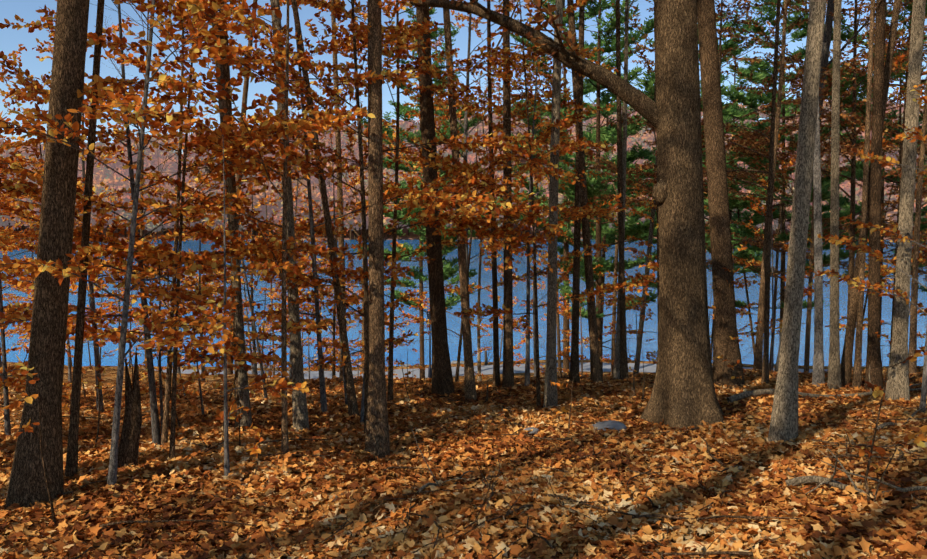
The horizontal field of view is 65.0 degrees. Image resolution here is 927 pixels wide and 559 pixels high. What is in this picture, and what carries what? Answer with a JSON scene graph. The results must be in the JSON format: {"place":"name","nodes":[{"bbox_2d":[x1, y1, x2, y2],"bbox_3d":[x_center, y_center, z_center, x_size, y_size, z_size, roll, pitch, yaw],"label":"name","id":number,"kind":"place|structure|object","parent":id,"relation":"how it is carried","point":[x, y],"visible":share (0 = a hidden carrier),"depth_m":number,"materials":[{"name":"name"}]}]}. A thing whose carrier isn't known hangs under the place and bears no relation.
{"place":"outdoors","nodes":[
{"label":"outdoors","id":0,"kind":"place"},
{"bbox_2d":[0,239,926,367],"bbox_3d":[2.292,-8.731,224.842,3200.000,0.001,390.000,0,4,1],"label":"lake water","id":1,"kind":"structure","parent":0,"point":[519,292],"depth_m":66.29,"materials":[{"name":"blue liquid"}]},
{"bbox_2d":[0,123,926,558],"bbox_3d":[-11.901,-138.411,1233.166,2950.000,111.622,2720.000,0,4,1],"label":"terrain","id":2,"kind":"structure","parent":0,"point":[110,375],"depth_m":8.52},
{"bbox_2d":[0,142,27,375],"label":"beech sapling","id":3,"kind":"object","parent":2,"relation":"on","point":[4,277],"visible":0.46,"depth_m":8.60,"materials":[{"name":"orange plant"}]},
{"bbox_2d":[2,355,55,523],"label":"sapling","id":4,"kind":"object","parent":2,"relation":"on","point":[17,404],"visible":0.96,"depth_m":5.56,"materials":[{"name":"orange plant"}]},
{"bbox_2d":[0,44,78,377],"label":"beech","id":5,"kind":"object","parent":2,"relation":"on","point":[14,109],"visible":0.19,"depth_m":16.08,"materials":[{"name":"orange plant"}]},
{"bbox_2d":[3,0,89,509],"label":"forest tree","id":6,"kind":"object","parent":2,"relation":"on","point":[27,486],"visible":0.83,"depth_m":6.35,"materials":[{"name":"brown plant"}]},
{"bbox_2d":[0,124,101,434],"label":"beech sapling","id":7,"kind":"object","parent":2,"relation":"on","point":[7,381],"visible":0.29,"depth_m":9.46,"materials":[{"name":"orange plant"}]},
{"bbox_2d":[0,66,115,270],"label":"beech","id":8,"kind":"object","parent":2,"relation":"on","point":[31,234],"visible":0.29,"depth_m":11.04,"materials":[{"name":"orange plant"}]},
{"bbox_2d":[0,152,120,382],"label":"beech","id":9,"kind":"object","parent":2,"relation":"on","point":[67,345],"visible":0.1,"depth_m":15.47,"materials":[{"name":"orange plant"}]},
{"bbox_2d":[0,70,158,390],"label":"beech sapling","id":10,"kind":"object","parent":2,"relation":"on","point":[73,321],"visible":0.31,"depth_m":9.25,"materials":[{"name":"orange plant"}]},
{"bbox_2d":[65,0,104,479],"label":"tree","id":11,"kind":"object","parent":2,"relation":"on","point":[71,468],"visible":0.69,"depth_m":7.31,"materials":[{"name":"brown plant"}]},
{"bbox_2d":[69,177,134,354],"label":"beech","id":12,"kind":"object","parent":2,"relation":"on","point":[101,231],"visible":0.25,"depth_m":20.70,"materials":[{"name":"orange plant"}]},
{"bbox_2d":[0,0,227,412],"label":"beech","id":13,"kind":"object","parent":2,"relation":"on","point":[40,49],"visible":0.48,"depth_m":11.75,"materials":[{"name":"orange plant"}]},
{"bbox_2d":[94,337,145,446],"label":"sapling","id":14,"kind":"object","parent":2,"relation":"on","point":[100,383],"visible":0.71,"depth_m":8.85,"materials":[{"name":"orange plant"}]},
{"bbox_2d":[117,348,141,467],"bbox_3d":[-3.538,1.432,7.556,0.358,1.509,0.333,-3,5,-38],"label":"old stump","id":15,"kind":"object","parent":2,"relation":"on","point":[128,448],"visible":0.77,"depth_m":7.52,"materials":[{"name":"brown wood"}]},
{"bbox_2d":[0,0,281,490],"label":"beech","id":16,"kind":"object","parent":2,"relation":"on","point":[123,337],"visible":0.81,"depth_m":6.17,"materials":[{"name":"orange plant"}]},
{"bbox_2d":[0,1,314,446],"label":"beech","id":17,"kind":"object","parent":2,"relation":"on","point":[32,87],"visible":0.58,"depth_m":8.38,"materials":[{"name":"orange plant"}]},
{"bbox_2d":[0,0,320,462],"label":"beech","id":18,"kind":"object","parent":2,"relation":"on","point":[96,248],"visible":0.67,"depth_m":7.30,"materials":[{"name":"brown plant"}]},
{"bbox_2d":[106,132,223,372],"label":"beech","id":19,"kind":"object","parent":2,"relation":"on","point":[155,187],"visible":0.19,"depth_m":18.93,"materials":[{"name":"orange plant"}]},
{"bbox_2d":[102,11,232,368],"bbox_3d":[-13.469,-5.143,33.067,7.427,20.216,5.005,0,4,1],"label":"tree","id":20,"kind":"object","parent":2,"relation":"on","point":[141,211],"visible":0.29,"depth_m":32.31,"materials":[{"name":"brown plant"}]},
{"bbox_2d":[0,0,355,445],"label":"beech","id":21,"kind":"object","parent":2,"relation":"on","point":[100,82],"visible":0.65,"depth_m":8.05,"materials":[{"name":"brown plant"}]},
{"bbox_2d":[136,214,223,435],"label":"beech sapling","id":22,"kind":"object","parent":2,"relation":"on","point":[190,379],"visible":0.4,"depth_m":9.29,"materials":[{"name":"orange plant"}]},
{"bbox_2d":[139,153,255,380],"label":"beech","id":23,"kind":"object","parent":2,"relation":"on","point":[250,284],"visible":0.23,"depth_m":15.69,"materials":[{"name":"orange plant"}]},
{"bbox_2d":[90,0,341,373],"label":"tree","id":24,"kind":"object","parent":2,"relation":"on","point":[244,98],"visible":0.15,"depth_m":21.87,"materials":[{"name":"brown plant"}]},
{"bbox_2d":[146,124,308,475],"bbox_3d":[-2.236,0.244,6.919,1.458,3.510,1.344,-2,5,-27],"label":"beech sapling","id":25,"kind":"object","parent":2,"relation":"on","point":[282,384],"visible":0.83,"depth_m":6.98,"materials":[{"name":"orange plant"}]},
{"bbox_2d":[219,2,239,426],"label":"tree","id":26,"kind":"object","parent":2,"relation":"on","point":[226,68],"visible":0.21,"depth_m":9.63,"materials":[{"name":"brown plant"}]},
{"bbox_2d":[212,10,252,430],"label":"tree","id":27,"kind":"object","parent":2,"relation":"on","point":[246,419],"visible":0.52,"depth_m":9.56,"materials":[{"name":"brown plant"}]},
{"bbox_2d":[179,177,287,373],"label":"beech","id":28,"kind":"object","parent":2,"relation":"on","point":[269,294],"visible":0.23,"depth_m":25.10,"materials":[{"name":"orange plant"}]},
{"bbox_2d":[189,178,289,341],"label":"beech","id":29,"kind":"object","parent":2,"relation":"on","point":[258,304],"visible":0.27,"depth_m":14.16,"materials":[{"name":"orange plant"}]},
{"bbox_2d":[71,0,420,452],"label":"beech","id":30,"kind":"object","parent":2,"relation":"on","point":[326,117],"visible":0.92,"depth_m":7.64,"materials":[{"name":"brown plant"}]},
{"bbox_2d":[174,113,328,374],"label":"beech","id":31,"kind":"object","parent":2,"relation":"on","point":[252,291],"visible":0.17,"depth_m":19.35,"materials":[{"name":"orange plant"}]},
{"bbox_2d":[207,167,321,398],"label":"beech","id":32,"kind":"object","parent":2,"relation":"on","point":[262,202],"visible":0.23,"depth_m":12.10,"materials":[{"name":"orange plant"}]},
{"bbox_2d":[270,0,309,431],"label":"tree","id":33,"kind":"object","parent":2,"relation":"on","point":[300,412],"visible":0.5,"depth_m":9.80,"materials":[{"name":"brown plant"}]},
{"bbox_2d":[249,108,352,375],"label":"beech","id":34,"kind":"object","parent":2,"relation":"on","point":[279,290],"visible":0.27,"depth_m":18.50,"materials":[{"name":"orange plant"}]},
{"bbox_2d":[267,115,367,379],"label":"beech","id":35,"kind":"object","parent":2,"relation":"on","point":[357,180],"visible":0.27,"depth_m":16.59,"materials":[{"name":"brown plant"}]},
{"bbox_2d":[148,0,492,413],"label":"beech","id":36,"kind":"object","parent":2,"relation":"on","point":[435,184],"visible":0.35,"depth_m":10.55,"materials":[{"name":"orange plant"}]},
{"bbox_2d":[291,0,358,415],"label":"tree","id":37,"kind":"object","parent":2,"relation":"on","point":[352,401],"visible":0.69,"depth_m":10.42,"materials":[{"name":"brown plant"}]},
{"bbox_2d":[262,113,414,404],"bbox_3d":[-1.767,-0.247,11.483,1.867,4.725,2.561,-4,6,-40],"label":"beech","id":38,"kind":"object","parent":2,"relation":"on","point":[318,229],"visible":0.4,"depth_m":11.42,"materials":[{"name":"orange plant"}]},
{"bbox_2d":[331,0,346,383],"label":"tree","id":39,"kind":"object","parent":2,"relation":"on","point":[339,175],"visible":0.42,"depth_m":14.80,"materials":[{"name":"brown plant"}]},
{"bbox_2d":[313,96,406,372],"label":"tree","id":40,"kind":"object","parent":2,"relation":"on","point":[361,370],"visible":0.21,"depth_m":37.58,"materials":[{"name":"brown plant"}]},
{"bbox_2d":[310,156,415,422],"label":"beech","id":41,"kind":"object","parent":2,"relation":"on","point":[355,300],"visible":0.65,"depth_m":9.98,"materials":[{"name":"orange plant"}]},
{"bbox_2d":[365,0,389,458],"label":"forest tree","id":42,"kind":"object","parent":2,"relation":"on","point":[377,441],"visible":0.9,"depth_m":8.34,"materials":[{"name":"brown plant"}]},
{"bbox_2d":[176,0,585,433],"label":"beech","id":43,"kind":"object","parent":2,"relation":"on","point":[439,199],"visible":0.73,"depth_m":9.15,"materials":[{"name":"brown plant"}]},
{"bbox_2d":[209,0,618,401],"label":"beech","id":44,"kind":"object","parent":2,"relation":"on","point":[359,33],"visible":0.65,"depth_m":11.28,"materials":[{"name":"brown plant"}]},
{"bbox_2d":[352,20,487,342],"bbox_3d":[-1.440,-2.563,30.071,5.405,15.920,5.059,-3,5,-36],"label":"pine","id":45,"kind":"object","parent":2,"relation":"on","point":[449,271],"visible":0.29,"depth_m":30.14,"materials":[{"name":"green plant"}]},
{"bbox_2d":[361,7,489,380],"bbox_3d":[-1.928,-3.838,34.357,6.662,17.912,6.665,-4,6,-44],"label":"pine","id":46,"kind":"object","parent":2,"relation":"on","point":[402,113],"visible":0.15,"depth_m":33.56,"materials":[{"name":"green plant"}]},
{"bbox_2d":[416,6,454,396],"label":"forked tree","id":47,"kind":"object","parent":2,"relation":"on","point":[442,381],"visible":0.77,"depth_m":12.95,"materials":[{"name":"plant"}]},
{"bbox_2d":[443,8,476,401],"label":"tree","id":48,"kind":"object","parent":2,"relation":"on","point":[469,385],"visible":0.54,"depth_m":12.39,"materials":[{"name":"brown plant"}]},
{"bbox_2d":[0,98,926,239],"bbox_3d":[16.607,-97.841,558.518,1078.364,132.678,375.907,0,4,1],"label":"shore forest","id":49,"kind":"object","parent":2,"relation":"on","point":[101,173],"visible":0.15,"depth_m":509.69,"materials":[{"name":"brown plant"}]},
{"bbox_2d":[0,366,926,558],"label":"forest floor twigs","id":50,"kind":"object","parent":2,"relation":"on","point":[729,553],"visible":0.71,"depth_m":6.12,"materials":[{"name":"brown plant"}]},
{"bbox_2d":[438,65,520,381],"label":"tree","id":51,"kind":"object","parent":2,"relation":"on","point":[478,334],"visible":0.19,"depth_m":34.64,"materials":[{"name":"brown plant"}]},
{"bbox_2d":[399,68,566,381],"bbox_3d":[0.050,-1.062,15.476,2.511,6.825,3.731,-3,5,-37],"label":"beech","id":52,"kind":"object","parent":2,"relation":"on","point":[446,289],"visible":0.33,"depth_m":15.45,"materials":[{"name":"brown plant"}]},
{"bbox_2d":[348,0,634,307],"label":"tree","id":53,"kind":"object","parent":2,"relation":"on","point":[530,81],"visible":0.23,"depth_m":16.08,"materials":[{"name":"orange plant"}]},
{"bbox_2d":[460,263,533,380],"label":"beech","id":54,"kind":"object","parent":2,"relation":"on","point":[485,331],"visible":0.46,"depth_m":24.02,"materials":[{"name":"brown plant"}]},
{"bbox_2d":[487,0,518,387],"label":"tree","id":55,"kind":"object","parent":2,"relation":"on","point":[496,373],"visible":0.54,"depth_m":13.45,"materials":[{"name":"brown plant"}]},
{"bbox_2d":[446,0,567,389],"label":"tree","id":56,"kind":"object","parent":2,"relation":"on","point":[508,372],"visible":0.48,"depth_m":13.23,"materials":[{"name":"brown plant"}]},
{"bbox_2d":[386,0,658,407],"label":"beech","id":57,"kind":"object","parent":2,"relation":"on","point":[494,52],"visible":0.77,"depth_m":10.95,"materials":[{"name":"brown plant"}]},
{"bbox_2d":[457,2,612,387],"bbox_3d":[1.399,-1.542,13.707,2.738,7.262,2.166,2,5,24],"label":"beech","id":58,"kind":"object","parent":2,"relation":"on","point":[582,51],"visible":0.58,"depth_m":13.37,"materials":[{"name":"orange plant"}]},
{"bbox_2d":[481,139,589,375],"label":"beech","id":59,"kind":"object","parent":2,"relation":"on","point":[532,301],"visible":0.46,"depth_m":18.53,"materials":[{"name":"orange plant"}]},
{"bbox_2d":[513,245,587,377],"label":"beech","id":60,"kind":"object","parent":2,"relation":"on","point":[562,332],"visible":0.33,"depth_m":27.99,"materials":[{"name":"orange plant"}]},
{"bbox_2d":[543,0,562,407],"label":"tree","id":61,"kind":"object","parent":2,"relation":"on","point":[550,395],"visible":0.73,"depth_m":11.21,"materials":[{"name":"grey plant"}]},
{"bbox_2d":[498,75,615,376],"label":"tree","id":62,"kind":"object","parent":2,"relation":"on","point":[558,343],"visible":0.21,"depth_m":24.88,"materials":[{"name":"brown plant"}]},
{"bbox_2d":[410,0,724,430],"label":"oak","id":63,"kind":"object","parent":2,"relation":"on","point":[683,393],"visible":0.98,"depth_m":9.61,"materials":[{"name":"brown plant"}]},
{"bbox_2d":[530,221,613,374],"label":"beech","id":64,"kind":"object","parent":2,"relation":"on","point":[566,311],"visible":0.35,"depth_m":22.96,"materials":[{"name":"brown plant"}]},
{"bbox_2d":[569,0,584,383],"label":"tree","id":65,"kind":"object","parent":2,"relation":"on","point":[574,364],"visible":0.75,"depth_m":13.64,"materials":[{"name":"brown plant"}]},
{"bbox_2d":[499,0,656,376],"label":"tree","id":66,"kind":"object","parent":2,"relation":"on","point":[634,153],"visible":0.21,"depth_m":29.77,"materials":[{"name":"green plant"}]},
{"bbox_2d":[567,0,602,384],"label":"tree","id":67,"kind":"object","parent":2,"relation":"on","point":[595,370],"visible":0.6,"depth_m":13.62,"materials":[{"name":"brown plant"}]},
{"bbox_2d":[540,6,653,375],"bbox_3d":[5.378,-4.054,27.198,5.093,18.978,6.407,0,4,1],"label":"tree","id":68,"kind":"object","parent":2,"relation":"on","point":[614,306],"visible":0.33,"depth_m":27.57,"materials":[{"name":"brown plant"}]},
{"bbox_2d":[489,0,708,374],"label":"pine","id":69,"kind":"object","parent":2,"relation":"on","point":[632,228],"visible":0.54,"depth_m":25.07,"materials":[{"name":"green plant"}]},
{"bbox_2d":[549,31,656,335],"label":"pine","id":70,"kind":"object","parent":2,"relation":"on","point":[608,239],"visible":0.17,"depth_m":34.75,"materials":[{"name":"green plant"}]},
{"bbox_2d":[616,0,628,380],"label":"tree","id":71,"kind":"object","parent":2,"relation":"on","point":[623,360],"visible":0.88,"depth_m":14.49,"materials":[{"name":"brown plant"}]},
{"bbox_2d":[613,0,633,379],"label":"tree","id":72,"kind":"object","parent":2,"relation":"on","point":[616,373],"visible":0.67,"depth_m":14.55,"materials":[{"name":"dark brown bark"},{"name":"oak leaf"}]},
{"bbox_2d":[597,183,657,366],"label":"beech","id":73,"kind":"object","parent":2,"relation":"on","point":[610,302],"visible":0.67,"depth_m":18.49,"materials":[{"name":"orange plant"}]},
{"bbox_2d":[612,0,771,374],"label":"tree","id":74,"kind":"object","parent":2,"relation":"on","point":[650,240],"visible":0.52,"depth_m":20.97,"materials":[{"name":"brown plant"}]},
{"bbox_2d":[602,0,794,244],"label":"pine","id":75,"kind":"object","parent":2,"relation":"on","point":[734,204],"visible":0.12,"depth_m":28.89,"materials":[{"name":"green plant"}]},
{"bbox_2d":[584,0,829,369],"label":"young oak","id":76,"kind":"object","parent":2,"relation":"on","point":[750,241],"visible":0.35,"depth_m":20.40,"materials":[{"name":"brown plant"}]},
{"bbox_2d":[697,0,744,387],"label":"forest tree","id":77,"kind":"object","parent":2,"relation":"on","point":[726,346],"visible":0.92,"depth_m":13.10,"materials":[{"name":"brown plant"}]},
{"bbox_2d":[700,10,791,325],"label":"pine","id":78,"kind":"object","parent":2,"relation":"on","point":[754,217],"visible":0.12,"depth_m":33.73,"materials":[{"name":"green plant"}]},
{"bbox_2d":[606,0,926,370],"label":"young oak","id":79,"kind":"object","parent":2,"relation":"on","point":[758,357],"visible":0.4,"depth_m":15.59,"materials":[{"name":"brown plant"}]},
{"bbox_2d":[708,134,829,371],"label":"beech","id":80,"kind":"object","parent":2,"relation":"on","point":[759,263],"visible":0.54,"depth_m":16.05,"materials":[{"name":"orange plant"}]},
{"bbox_2d":[761,0,780,383],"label":"tree","id":81,"kind":"object","parent":2,"relation":"on","point":[765,370],"visible":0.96,"depth_m":13.29,"materials":[{"name":"brown plant"}]},
{"bbox_2d":[702,0,868,349],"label":"pine","id":82,"kind":"object","parent":2,"relation":"on","point":[730,114],"visible":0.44,"depth_m":26.11,"materials":[{"name":"green plant"}]},
{"bbox_2d":[767,0,825,444],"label":"forest tree","id":83,"kind":"object","parent":2,"relation":"on","point":[784,421],"visible":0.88,"depth_m":8.29,"materials":[{"name":"grey plant"}]},
{"bbox_2d":[722,0,871,341],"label":"pine","id":84,"kind":"object","parent":2,"relation":"on","point":[762,66],"visible":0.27,"depth_m":30.14,"materials":[{"name":"green plant"}]},
{"bbox_2d":[769,93,828,370],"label":"tree","id":85,"kind":"object","parent":2,"relation":"on","point":[777,256],"visible":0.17,"depth_m":28.60,"materials":[{"name":"brown plant"}]},
{"bbox_2d":[702,0,910,215],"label":"tree","id":86,"kind":"object","parent":2,"relation":"on","point":[842,52],"visible":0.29,"depth_m":23.77,"materials":[{"name":"brown plant"}]},
{"bbox_2d":[703,0,926,369],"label":"young oak","id":87,"kind":"object","parent":2,"relation":"on","point":[852,136],"visible":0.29,"depth_m":18.27,"materials":[{"name":"brown plant"}]},
{"bbox_2d":[703,0,926,372],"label":"young oak","id":88,"kind":"object","parent":2,"relation":"on","point":[810,280],"visible":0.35,"depth_m":23.23,"materials":[{"name":"brown plant"}]},
{"bbox_2d":[812,98,824,385],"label":"tree","id":89,"kind":"object","parent":2,"relation":"on","point":[818,374],"visible":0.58,"depth_m":12.85,"materials":[{"name":"grey plant"}]},
{"bbox_2d":[727,367,921,402],"bbox_3d":[5.754,1.667,11.216,3.540,0.424,0.830,-2,5,-21],"label":"fallen log","id":90,"kind":"object","parent":2,"relation":"on","point":[737,397],"visible":0.54,"depth_m":11.07,"materials":[{"name":"wood"}]},
{"bbox_2d":[827,0,841,389],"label":"tree","id":91,"kind":"object","parent":2,"relation":"on","point":[834,372],"visible":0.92,"depth_m":12.53,"materials":[{"name":"grey plant"}]},
{"bbox_2d":[754,0,926,284],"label":"tree","id":92,"kind":"object","parent":2,"relation":"on","point":[899,116],"visible":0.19,"depth_m":27.43,"materials":[{"name":"brown plant"}]},
{"bbox_2d":[774,0,911,371],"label":"tree","id":93,"kind":"object","parent":2,"relation":"on","point":[827,36],"visible":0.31,"depth_m":17.53,"materials":[{"name":"grey plant"}]},
{"bbox_2d":[780,0,926,359],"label":"pine","id":94,"kind":"object","parent":2,"relation":"on","point":[844,36],"visible":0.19,"depth_m":21.18,"materials":[{"name":"green plant"}]},
{"bbox_2d":[785,448,926,494],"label":"fallen branch","id":95,"kind":"object","parent":2,"relation":"on","point":[810,479],"visible":0.79,"depth_m":6.19,"materials":[{"name":"grey wood"}]},
{"bbox_2d":[852,0,881,388],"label":"tree","id":96,"kind":"object","parent":2,"relation":"on","point":[857,376],"visible":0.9,"depth_m":12.52,"materials":[{"name":"brown plant"}]},
{"bbox_2d":[812,84,926,412],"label":"beech","id":97,"kind":"object","parent":2,"relation":"on","point":[878,254],"visible":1,"depth_m":9.53,"materials":[{"name":"orange plant"}]},
{"bbox_2d":[840,0,900,386],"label":"tree","id":98,"kind":"object","parent":2,"relation":"on","point":[846,362],"visible":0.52,"depth_m":12.76,"materials":[{"name":"brown plant"}]},
{"bbox_2d":[820,29,926,374],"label":"tree","id":99,"kind":"object","parent":2,"relation":"on","point":[921,151],"visible":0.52,"depth_m":14.29,"materials":[{"name":"brown plant"}]},
{"bbox_2d":[864,0,885,390],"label":"tree","id":100,"kind":"object","parent":2,"relation":"on","point":[873,360],"visible":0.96,"depth_m":12.42,"materials":[{"name":"brown plant"}]},
{"bbox_2d":[824,19,926,345],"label":"pine","id":101,"kind":"object","parent":2,"relation":"on","point":[860,174],"visible":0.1,"depth_m":28.57,"materials":[{"name":"green plant"}]},
{"bbox_2d":[825,55,926,330],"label":"beech","id":102,"kind":"object","parent":2,"relation":"on","point":[921,250],"visible":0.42,"depth_m":15.02,"materials":[{"name":"orange plant"}]},
{"bbox_2d":[854,350,926,500],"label":"seedling","id":103,"kind":"object","parent":2,"relation":"on","point":[878,391],"visible":1,"depth_m":5.91,"materials":[{"name":"brown plant"}]},
{"bbox_2d":[867,425,926,501],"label":"seedling","id":104,"kind":"object","parent":2,"relation":"on","point":[906,438],"visible":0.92,"depth_m":5.92,"materials":[{"name":"orange plant"}]},
{"bbox_2d":[884,0,925,401],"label":"forest tree","id":105,"kind":"object","parent":2,"relation":"on","point":[897,385],"visible":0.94,"depth_m":10.79,"materials":[{"name":"grey plant"}]},
{"bbox_2d":[0,0,926,157],"label":"sky","id":106,"kind":"structure","parent":0,"point":[10,38],"materials":[{"name":"blue"}]},
{"bbox_2d":[154,363,827,378],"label":"shoreline","id":107,"kind":"structure","parent":0,"point":[486,369],"depth_m":37.84,"materials":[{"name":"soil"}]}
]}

